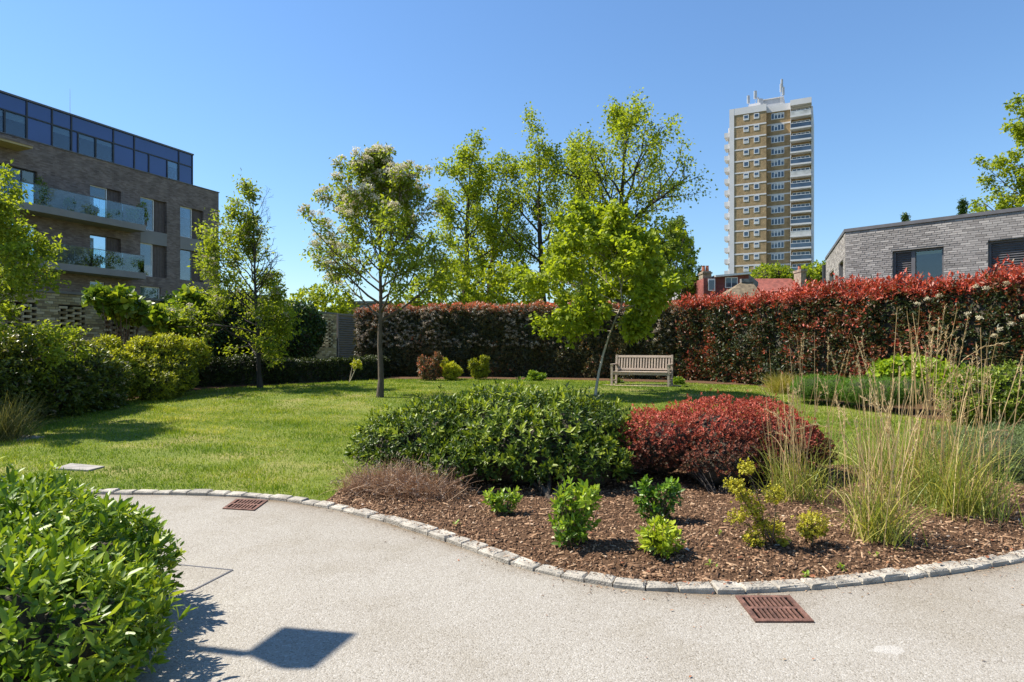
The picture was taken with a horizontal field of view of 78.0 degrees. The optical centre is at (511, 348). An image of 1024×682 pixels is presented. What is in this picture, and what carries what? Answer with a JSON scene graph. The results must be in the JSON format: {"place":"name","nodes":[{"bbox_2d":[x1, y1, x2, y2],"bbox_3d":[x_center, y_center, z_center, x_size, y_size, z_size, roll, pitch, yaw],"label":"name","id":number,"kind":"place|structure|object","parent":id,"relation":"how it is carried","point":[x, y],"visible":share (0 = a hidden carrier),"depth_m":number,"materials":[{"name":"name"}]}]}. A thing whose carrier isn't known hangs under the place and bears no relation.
{"place":"outdoors","nodes":[
{"label":"outdoors","id":0,"kind":"place"},
{"bbox_2d":[0,379,1019,500],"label":"lawn","id":1,"kind":"structure","parent":0,"point":[106,461],"depth_m":10.56,"materials":[{"name":"green plant"}]},
{"bbox_2d":[0,387,69,442],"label":"grass tuft","id":2,"kind":"object","parent":1,"relation":"on","point":[7,429],"visible":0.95,"depth_m":10.28,"materials":[{"name":"green plant"}]},
{"bbox_2d":[0,159,94,384],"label":"border tree","id":3,"kind":"object","parent":1,"relation":"on","point":[17,245],"visible":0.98,"depth_m":11.88,"materials":[{"name":"green plant"}]},
{"bbox_2d":[54,463,104,471],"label":"paving slab","id":4,"kind":"structure","parent":1,"relation":"on","point":[75,466],"depth_m":8.22,"materials":[{"name":"grey stone"}]},
{"bbox_2d":[0,90,219,298],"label":"apartment block","id":5,"kind":"structure","parent":1,"relation":"on","point":[83,162],"depth_m":39.80,"materials":[{"name":"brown brick"}]},
{"bbox_2d":[6,112,25,137],"bbox_3d":[-27.732,-12.425,35.263,0.105,1.310,1.016,0,0,23],"label":"window pane","id":6,"kind":"structure","parent":5,"relation":"in","point":[10,116],"depth_m":35.41,"materials":[{"name":"blue glass"}]},
{"bbox_2d":[0,164,35,203],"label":"window","id":7,"kind":"structure","parent":5,"relation":"in","point":[18,176],"depth_m":35.90,"materials":[{"name":"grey glass"}]},
{"bbox_2d":[32,175,48,205],"bbox_3d":[-26.504,-8.844,35.516,0.745,1.784,0.743,0,0,-26],"label":"balcony planter","id":8,"kind":"object","parent":5,"relation":"on","point":[40,194],"visible":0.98,"depth_m":35.48,"materials":[{"name":"green plant"}]},
{"bbox_2d":[53,126,68,136],"bbox_3d":[-26.771,-12.425,37.513,0.105,1.310,1.004,0,0,23],"label":"window pane","id":9,"kind":"structure","parent":5,"relation":"in","point":[55,129],"depth_m":37.52,"materials":[{"name":"blue glass"}]},
{"bbox_2d":[63,197,76,210],"bbox_3d":[-25.635,-8.369,36.655,0.805,0.834,0.689,0,0,23],"label":"balcony planter","id":10,"kind":"object","parent":5,"relation":"on","point":[68,204],"visible":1,"depth_m":36.52,"materials":[{"name":"green plant"}]},
{"bbox_2d":[88,204,98,215],"bbox_3d":[-25.092,-8.323,37.927,0.678,0.742,0.644,0,0,23],"label":"balcony planter","id":11,"kind":"object","parent":5,"relation":"on","point":[93,210],"visible":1,"depth_m":37.82,"materials":[{"name":"green plant"}]},
{"bbox_2d":[85,254,105,266],"bbox_3d":[-25.025,-5.306,38.033,1.122,0.849,1.098,0,0,-33],"label":"balcony planter","id":12,"kind":"object","parent":5,"relation":"on","point":[93,261],"visible":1,"depth_m":37.85,"materials":[{"name":"green plant"}]},
{"bbox_2d":[90,185,106,217],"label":"window","id":13,"kind":"structure","parent":5,"relation":"in","point":[98,191],"depth_m":39.59,"materials":[{"name":"blue glass"}]},
{"bbox_2d":[90,234,106,267],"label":"window","id":14,"kind":"structure","parent":5,"relation":"in","point":[91,239],"depth_m":40.07,"materials":[{"name":"blue glass"}]},
{"bbox_2d":[103,254,124,269],"bbox_3d":[-24.582,-5.345,39.108,1.132,0.926,1.186,0,0,7],"label":"balcony planter","id":15,"kind":"object","parent":5,"relation":"on","point":[112,265],"visible":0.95,"depth_m":38.93,"materials":[{"name":"green plant"}]},
{"bbox_2d":[106,209,122,219],"bbox_3d":[-24.603,-8.315,39.119,0.910,0.726,0.938,0,0,23],"label":"balcony planter","id":16,"kind":"object","parent":5,"relation":"on","point":[115,214],"visible":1,"depth_m":38.98,"materials":[{"name":"green plant"}]},
{"bbox_2d":[126,207,139,222],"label":"balcony planter","id":17,"kind":"object","parent":5,"relation":"on","point":[132,214],"visible":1,"depth_m":40.14,"materials":[{"name":"green plant"}]},
{"bbox_2d":[124,257,142,271],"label":"balcony planter","id":18,"kind":"object","parent":5,"relation":"on","point":[133,267],"visible":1,"depth_m":40.15,"materials":[{"name":"green plant"}]},
{"bbox_2d":[136,201,149,225],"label":"balcony planter","id":19,"kind":"object","parent":5,"relation":"on","point":[145,216],"visible":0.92,"depth_m":40.92,"materials":[{"name":"green plant"}]},
{"bbox_2d":[140,243,151,276],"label":"window","id":20,"kind":"structure","parent":5,"relation":"in","point":[144,249],"depth_m":42.36,"materials":[{"name":"blue glass"}]},
{"bbox_2d":[140,197,153,230],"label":"window","id":21,"kind":"structure","parent":5,"relation":"in","point":[149,201],"depth_m":42.68,"materials":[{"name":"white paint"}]},
{"bbox_2d":[140,286,158,298],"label":"window","id":22,"kind":"structure","parent":5,"relation":"in","point":[149,292],"depth_m":42.50,"materials":[{"name":"glass"}]},
{"bbox_2d":[180,206,191,237],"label":"window","id":23,"kind":"structure","parent":5,"relation":"in","point":[186,213],"depth_m":45.28,"materials":[{"name":"glass"}]},
{"bbox_2d":[122,331,213,400],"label":"golden shrub","id":24,"kind":"object","parent":1,"relation":"on","point":[169,367],"visible":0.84,"depth_m":15.73,"materials":[{"name":"green plant"}]},
{"bbox_2d":[0,287,337,361],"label":"garden wall","id":25,"kind":"structure","parent":1,"relation":"on","point":[64,307],"depth_m":18.22,"materials":[{"name":"brick"}]},
{"bbox_2d":[158,287,327,361],"bbox_3d":[-9.950,-0.579,24.028,2.072,3.293,8.249,0,0,23],"label":"ivy","id":26,"kind":"object","parent":25,"relation":"attached to","point":[311,339],"visible":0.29,"depth_m":24.80,"materials":[{"name":"green plant"}]},
{"bbox_2d":[45,380,344,414],"bbox_3d":[-10.332,1.283,17.722,6.412,0.407,18.028,0,0,34],"label":"shrub bed","id":27,"kind":"object","parent":1,"relation":"on","point":[200,387],"visible":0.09,"depth_m":18.77,"materials":[{"name":"soil"}]},
{"bbox_2d":[0,324,136,423],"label":"evergreen shrub","id":28,"kind":"object","parent":27,"relation":"on","point":[96,381],"visible":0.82,"depth_m":12.59,"materials":[{"name":"green plant"}]},
{"bbox_2d":[90,333,136,366],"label":"yellow shrub","id":29,"kind":"object","parent":27,"relation":"on","point":[112,342],"visible":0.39,"depth_m":15.01,"materials":[{"name":"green plant"}]},
{"bbox_2d":[81,280,153,349],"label":"fig shrub","id":30,"kind":"object","parent":27,"relation":"on","point":[120,305],"visible":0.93,"depth_m":17.01,"materials":[{"name":"green plant"}]},
{"bbox_2d":[141,284,221,342],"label":"fig shrub","id":31,"kind":"object","parent":27,"relation":"on","point":[154,318],"visible":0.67,"depth_m":17.69,"materials":[{"name":"green plant"}]},
{"bbox_2d":[193,353,390,386],"bbox_3d":[-7.292,0.671,21.047,1.460,1.078,8.476,0,0,38],"label":"dark hedge","id":32,"kind":"object","parent":27,"relation":"on","point":[220,371],"visible":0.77,"depth_m":20.26,"materials":[{"name":"green plant"}]},
{"bbox_2d":[161,170,305,387],"bbox_3d":[-8.124,-2.042,18.876,3.880,6.604,4.770,0,0,-25],"label":"sparse tree","id":33,"kind":"object","parent":1,"relation":"on","point":[279,327],"visible":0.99,"depth_m":18.30,"materials":[{"name":"green plant"}]},
{"bbox_2d":[282,283,359,313],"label":"leafy bush","id":34,"kind":"object","parent":1,"relation":"on","point":[319,298],"visible":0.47,"depth_m":32.69,"materials":[{"name":"green plant"}]},
{"bbox_2d":[336,313,355,357],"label":"louvred gate","id":35,"kind":"structure","parent":1,"relation":"on","point":[345,329],"depth_m":29.48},
{"bbox_2d":[349,358,362,382],"bbox_3d":[-5.072,0.715,20.498,0.471,0.843,0.435,0,0,0],"label":"sapling","id":36,"kind":"object","parent":1,"relation":"on","point":[358,364],"visible":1,"depth_m":20.46,"materials":[{"name":"green plant"}]},
{"bbox_2d":[339,301,396,313],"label":"outbuilding","id":37,"kind":"structure","parent":1,"relation":"on","point":[370,303],"depth_m":35.00,"materials":[{"name":"stone"}]},
{"bbox_2d":[296,141,478,397],"bbox_3d":[-3.018,-1.982,15.741,4.370,6.650,4.002,0,0,0],"label":"blossom tree","id":38,"kind":"object","parent":1,"relation":"on","point":[386,181],"visible":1,"depth_m":15.69,"materials":[{"name":"green plant"}]},
{"bbox_2d":[416,351,443,380],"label":"border shrub","id":39,"kind":"object","parent":1,"relation":"on","point":[431,364],"visible":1,"depth_m":22.25,"materials":[{"name":"red plant"}]},
{"bbox_2d":[400,265,484,311],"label":"leafy bush","id":40,"kind":"object","parent":1,"relation":"on","point":[469,292],"visible":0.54,"depth_m":32.45,"materials":[{"name":"green plant"}]},
{"bbox_2d":[439,357,463,379],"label":"border shrub","id":41,"kind":"object","parent":1,"relation":"on","point":[452,371],"visible":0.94,"depth_m":22.45,"materials":[{"name":"green plant"}]},
{"bbox_2d":[415,127,523,303],"bbox_3d":[-2.694,-5.673,37.815,5.925,14.385,5.652,0,0,-39],"label":"lime tree","id":42,"kind":"object","parent":1,"relation":"on","point":[476,174],"visible":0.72,"depth_m":36.77,"materials":[{"name":"green plant"}]},
{"bbox_2d":[467,354,491,379],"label":"border shrub","id":43,"kind":"object","parent":1,"relation":"on","point":[479,369],"visible":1,"depth_m":22.64,"materials":[{"name":"green plant"}]},
{"bbox_2d":[449,148,537,304],"bbox_3d":[-1.387,-5.597,39.395,5.591,14.274,6.872,0,0,15],"label":"lime tree","id":44,"kind":"object","parent":1,"relation":"on","point":[495,165],"visible":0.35,"depth_m":39.30,"materials":[{"name":"green plant"}]},
{"bbox_2d":[467,258,544,311],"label":"leafy bush","id":45,"kind":"object","parent":1,"relation":"on","point":[503,277],"visible":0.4,"depth_m":33.38,"materials":[{"name":"green plant"}]},
{"bbox_2d":[477,101,586,311],"bbox_3d":[1.634,-6.739,37.947,8.131,16.533,5.596,0,0,-24],"label":"lime tree","id":46,"kind":"object","parent":1,"relation":"on","point":[533,169],"visible":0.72,"depth_m":37.62,"materials":[{"name":"green plant"}]},
{"bbox_2d":[525,370,546,380],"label":"border shrub","id":47,"kind":"object","parent":1,"relation":"on","point":[534,375],"visible":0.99,"depth_m":22.00,"materials":[{"name":"green plant"}]},
{"bbox_2d":[371,377,756,384],"bbox_3d":[1.156,1.105,23.203,15.724,0.056,4.233,0,0,15],"label":"bed","id":48,"kind":"object","parent":1,"relation":"on","point":[658,380],"visible":0.46,"depth_m":22.60,"materials":[{"name":"soil"}]},
{"bbox_2d":[351,299,680,379],"bbox_3d":[0.038,-0.406,24.487,12.864,3.212,2.613,0,0,13],"label":"flowering hedge","id":49,"kind":"object","parent":48,"relation":"on","point":[504,339],"visible":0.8,"depth_m":24.38,"materials":[{"name":"green plant"}]},
{"bbox_2d":[538,132,614,302],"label":"lime tree","id":50,"kind":"object","parent":1,"relation":"on","point":[565,205],"visible":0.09,"depth_m":42.47,"materials":[{"name":"green plant"}]},
{"bbox_2d":[541,228,632,305],"bbox_3d":[4.074,-3.041,33.047,5.429,8.945,2.767,0,0,0],"label":"leafy bush","id":51,"kind":"object","parent":1,"relation":"on","point":[563,289],"visible":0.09,"depth_m":32.66,"materials":[{"name":"green plant"}]},
{"bbox_2d":[505,195,685,395],"bbox_3d":[2.012,-1.308,16.572,4.438,5.443,3.819,0,0,0],"label":"maple tree","id":52,"kind":"object","parent":1,"relation":"on","point":[601,232],"visible":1,"depth_m":15.90,"materials":[{"name":"green plant"}]},
{"bbox_2d":[540,86,717,302],"bbox_3d":[6.287,-6.525,35.963,9.569,16.102,8.832,0,0,0],"label":"lime tree","id":53,"kind":"object","parent":1,"relation":"on","point":[620,120],"visible":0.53,"depth_m":35.08,"materials":[{"name":"green plant"}]},
{"bbox_2d":[604,384,680,385],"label":"bare ground","id":54,"kind":"structure","parent":1,"relation":"on","point":[646,384],"depth_m":19.22,"materials":[{"name":"brown soil"}]},
{"bbox_2d":[610,355,672,386],"bbox_3d":[4.000,0.673,19.480,1.810,0.960,0.709,0,0,24],"label":"garden bench","id":55,"kind":"object","parent":54,"relation":"on","point":[667,373],"visible":0.94,"depth_m":19.53,"materials":[{"name":"brown wood"}]},
{"bbox_2d":[609,208,700,298],"bbox_3d":[7.559,-3.114,34.119,5.197,9.063,3.088,0,0,0],"label":"leafy bush","id":56,"kind":"object","parent":1,"relation":"on","point":[681,233],"visible":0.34,"depth_m":33.67,"materials":[{"name":"green plant"}]},
{"bbox_2d":[325,462,1023,583],"bbox_3d":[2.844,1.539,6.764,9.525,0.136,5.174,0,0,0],"label":"wood chips","id":57,"kind":"object","parent":1,"relation":"on","point":[1005,542],"visible":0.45,"depth_m":5.30,"materials":[{"name":"brown wood"}]},
{"bbox_2d":[317,450,483,505],"bbox_3d":[-1.136,1.383,6.804,1.800,0.555,1.238,0,0,23],"label":"dry shrub","id":58,"kind":"object","parent":57,"relation":"on","point":[418,485],"visible":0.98,"depth_m":6.62,"materials":[{"name":"brown plant"}]},
{"bbox_2d":[344,376,645,498],"bbox_3d":[-0.077,0.967,7.853,3.487,1.271,2.934,0,0,37],"label":"green bush","id":59,"kind":"object","parent":57,"relation":"on","point":[517,433],"visible":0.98,"depth_m":7.04,"materials":[{"name":"green plant"}]},
{"bbox_2d":[482,486,522,515],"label":"leafy plant","id":60,"kind":"object","parent":57,"relation":"on","point":[499,507],"visible":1,"depth_m":5.83,"materials":[{"name":"green plant"}]},
{"bbox_2d":[548,475,602,547],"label":"leafy plant","id":61,"kind":"object","parent":57,"relation":"on","point":[572,523],"visible":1,"depth_m":4.89,"materials":[{"name":"green plant"}]},
{"bbox_2d":[630,474,684,522],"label":"leafy plant","id":62,"kind":"object","parent":57,"relation":"on","point":[671,491],"visible":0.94,"depth_m":5.60,"materials":[{"name":"green plant"}]},
{"bbox_2d":[635,515,687,558],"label":"leafy plant","id":63,"kind":"object","parent":57,"relation":"on","point":[660,540],"visible":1,"depth_m":4.69,"materials":[{"name":"green plant"}]},
{"bbox_2d":[362,493,1023,676],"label":"leaf litter","id":64,"kind":"object","parent":57,"relation":"on","point":[813,575],"visible":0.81,"depth_m":4.74,"materials":[{"name":"brown plant"}]},
{"bbox_2d":[615,388,839,493],"bbox_3d":[2.445,1.028,7.511,2.846,1.132,2.002,0,0,0],"label":"red bush","id":65,"kind":"object","parent":57,"relation":"on","point":[709,444],"visible":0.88,"depth_m":7.14,"materials":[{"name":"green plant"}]},
{"bbox_2d":[723,457,791,546],"bbox_3d":[1.908,1.208,4.936,0.538,0.737,0.435,0,0,0],"label":"spurge","id":66,"kind":"object","parent":57,"relation":"on","point":[742,495],"visible":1,"depth_m":4.91,"materials":[{"name":"green plant"}]},
{"bbox_2d":[748,372,864,505],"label":"tall grass","id":67,"kind":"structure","parent":57,"relation":"on","point":[798,479],"depth_m":6.30,"materials":[{"name":"plant"}]},
{"bbox_2d":[791,507,832,545],"bbox_3d":[2.346,1.395,4.942,0.299,0.309,0.242,0,0,-18],"label":"spurge","id":68,"kind":"object","parent":57,"relation":"on","point":[810,531],"visible":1,"depth_m":4.92,"materials":[{"name":"yellow plant"}]},
{"bbox_2d":[795,360,965,550],"bbox_3d":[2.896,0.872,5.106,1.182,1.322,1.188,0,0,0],"label":"tall grass","id":69,"kind":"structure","parent":57,"relation":"on","point":[870,529],"depth_m":5.06,"materials":[{"name":"plant"}]},
{"bbox_2d":[795,304,1023,514],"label":"tall grass","id":70,"kind":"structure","parent":57,"relation":"on","point":[918,448],"depth_m":6.32,"materials":[{"name":"plant"}]},
{"bbox_2d":[885,327,1023,528],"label":"tall grass","id":71,"kind":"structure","parent":57,"relation":"on","point":[968,505],"depth_m":5.75,"materials":[{"name":"plant"}]},
{"bbox_2d":[922,416,1023,483],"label":"grey green mound","id":72,"kind":"object","parent":57,"relation":"on","point":[1018,440],"visible":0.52,"depth_m":7.44,"materials":[{"name":"green plant"}]},
{"bbox_2d":[681,266,757,306],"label":"red house","id":73,"kind":"structure","parent":1,"relation":"on","point":[706,283],"depth_m":46.25,"materials":[{"name":"brick"}]},
{"bbox_2d":[708,279,714,290],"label":"window","id":74,"kind":"structure","parent":73,"relation":"in","point":[711,282],"depth_m":45.93,"materials":[{"name":"glass"}]},
{"bbox_2d":[725,277,737,287],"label":"window","id":75,"kind":"structure","parent":73,"relation":"in","point":[730,282],"depth_m":46.23,"materials":[{"name":"glass"}]},
{"bbox_2d":[716,279,764,302],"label":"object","id":76,"kind":"object","parent":1,"relation":"on","point":[743,286],"visible":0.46,"depth_m":44.09,"materials":[{"name":"red brick"}]},
{"bbox_2d":[755,266,806,301],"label":"tiled house","id":77,"kind":"structure","parent":1,"relation":"on","point":[776,284],"depth_m":56.29,"materials":[{"name":"red tile"}]},
{"bbox_2d":[789,373,850,405],"bbox_3d":[7.229,0.913,14.678,1.145,0.806,1.635,0,0,-40],"label":"lavender mound","id":78,"kind":"object","parent":1,"relation":"on","point":[807,383],"visible":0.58,"depth_m":14.55,"materials":[{"name":"green plant"}]},
{"bbox_2d":[672,254,1023,399],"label":"red hedge","id":79,"kind":"object","parent":1,"relation":"on","point":[723,339],"visible":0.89,"depth_m":16.91,"materials":[{"name":"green plant"}]},
{"bbox_2d":[758,385,1021,426],"bbox_3d":[9.612,1.278,14.768,4.878,0.366,9.798,0,0,-38],"label":"hedge bed","id":80,"kind":"object","parent":1,"relation":"on","point":[899,409],"visible":0.12,"depth_m":13.69,"materials":[{"name":"soil"}]},
{"bbox_2d":[757,368,799,393],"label":"grass tuft","id":81,"kind":"object","parent":80,"relation":"on","point":[776,387],"visible":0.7,"depth_m":16.86,"materials":[{"name":"plant"}]},
{"bbox_2d":[833,374,932,408],"bbox_3d":[7.928,0.910,13.623,1.924,0.837,1.195,0,0,39],"label":"lavender mound","id":82,"kind":"object","parent":80,"relation":"on","point":[885,383],"visible":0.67,"depth_m":13.35,"materials":[{"name":"green plant"}]},
{"bbox_2d":[866,352,974,395],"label":"bush","id":83,"kind":"object","parent":80,"relation":"on","point":[885,367],"visible":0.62,"depth_m":14.44,"materials":[{"name":"green plant"}]},
{"bbox_2d":[822,207,1023,297],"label":"grey brick building","id":84,"kind":"structure","parent":1,"relation":"on","point":[970,243],"depth_m":18.48,"materials":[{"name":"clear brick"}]},
{"bbox_2d":[893,247,943,290],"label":"window","id":85,"kind":"structure","parent":84,"relation":"in","point":[933,264],"depth_m":19.13,"materials":[{"name":"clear glass"}]},
{"bbox_2d":[956,195,968,214],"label":"conifer","id":86,"kind":"object","parent":84,"relation":"on","point":[962,206],"visible":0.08,"depth_m":26.93,"materials":[{"name":"green plant"}]},
{"bbox_2d":[989,238,1023,282],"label":"window","id":87,"kind":"structure","parent":84,"relation":"in","point":[1014,248],"depth_m":17.24,"materials":[{"name":"grey glass"}]},
{"bbox_2d":[935,359,1023,427],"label":"broad green bush","id":88,"kind":"object","parent":1,"relation":"on","point":[1004,376],"visible":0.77,"depth_m":11.17,"materials":[{"name":"green plant"}]},
{"bbox_2d":[0,0,1023,342],"label":"sky","id":89,"kind":"structure","parent":0,"point":[904,94],"materials":[{"name":"blue"}]},
{"bbox_2d":[43,494,1023,681],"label":"path","id":90,"kind":"structure","parent":0,"point":[300,593],"depth_m":3.71,"materials":[{"name":"beige concrete"}]},
{"bbox_2d":[156,564,232,592],"bbox_3d":[-2.290,1.597,4.382,0.564,0.005,0.634,0,0,0],"label":"inspection cover","id":91,"kind":"object","parent":90,"relation":"on","point":[193,578],"visible":0.51,"depth_m":4.45,"materials":[{"name":"concrete"}]},
{"bbox_2d":[222,499,267,510],"bbox_3d":[-2.729,1.594,6.460,0.379,0.012,0.469,0,0,0],"label":"drain grate","id":92,"kind":"object","parent":90,"relation":"on","point":[247,504],"visible":1,"depth_m":6.44,"materials":[{"name":"metal"}]},
{"bbox_2d":[311,501,1023,626],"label":"spilled chips","id":93,"kind":"object","parent":90,"relation":"on","point":[643,580],"visible":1,"depth_m":4.40,"materials":[{"name":"brown wood"}]},
{"bbox_2d":[735,595,813,622],"bbox_3d":[1.605,1.594,3.879,0.372,0.012,0.385,0,0,0],"label":"drain grate","id":94,"kind":"object","parent":90,"relation":"on","point":[772,609],"visible":1,"depth_m":3.86,"materials":[{"name":"metal"}]},
{"bbox_2d":[757,332,882,474],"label":"tall grass","id":95,"kind":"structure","parent":0,"point":[823,386],"depth_m":8.19,"materials":[{"name":"plant"}]},
{"bbox_3d":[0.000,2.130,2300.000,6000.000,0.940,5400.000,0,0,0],"label":"ground","id":96,"kind":"structure","parent":0,"visible":0},
{"bbox_2d":[0,456,196,681],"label":"glossy bush","id":97,"kind":"object","parent":96,"relation":"on","point":[92,561],"visible":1,"depth_m":2.92,"materials":[{"name":"green plant"}]},
{"bbox_2d":[7,487,1023,593],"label":"kerb","id":98,"kind":"structure","parent":96,"relation":"on","point":[787,585],"depth_m":4.51,"materials":[{"name":"stone"}]},
{"bbox_2d":[656,214,701,307],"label":"grey green tree","id":99,"kind":"object","parent":96,"relation":"on","point":[674,246],"visible":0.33,"depth_m":49.04,"materials":[{"name":"green plant"}]},
{"bbox_2d":[724,79,813,289],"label":"tower block","id":100,"kind":"structure","parent":96,"relation":"on","point":[769,181],"depth_m":140.71,"materials":[{"name":"beige brick"}]},
{"bbox_2d":[771,147,783,154],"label":"window","id":101,"kind":"structure","parent":100,"relation":"in","point":[774,151],"depth_m":140.65,"materials":[{"name":"plastic"}]},
{"bbox_2d":[771,159,783,166],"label":"window","id":102,"kind":"structure","parent":100,"relation":"in","point":[780,162],"depth_m":140.65,"materials":[{"name":"plastic"}]},
{"bbox_2d":[749,260,794,279],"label":"tree","id":103,"kind":"object","parent":96,"relation":"on","point":[768,271],"visible":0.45,"depth_m":73.39,"materials":[{"name":"green plant"}]},
{"bbox_2d":[801,259,825,288],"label":"tree","id":104,"kind":"object","parent":96,"relation":"on","point":[814,273],"visible":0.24,"depth_m":68.88,"materials":[{"name":"green plant"}]},
{"bbox_2d":[967,90,1023,212],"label":"garden tree","id":105,"kind":"object","parent":96,"relation":"on","point":[1016,130],"visible":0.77,"depth_m":32.20,"materials":[{"name":"green plant"}]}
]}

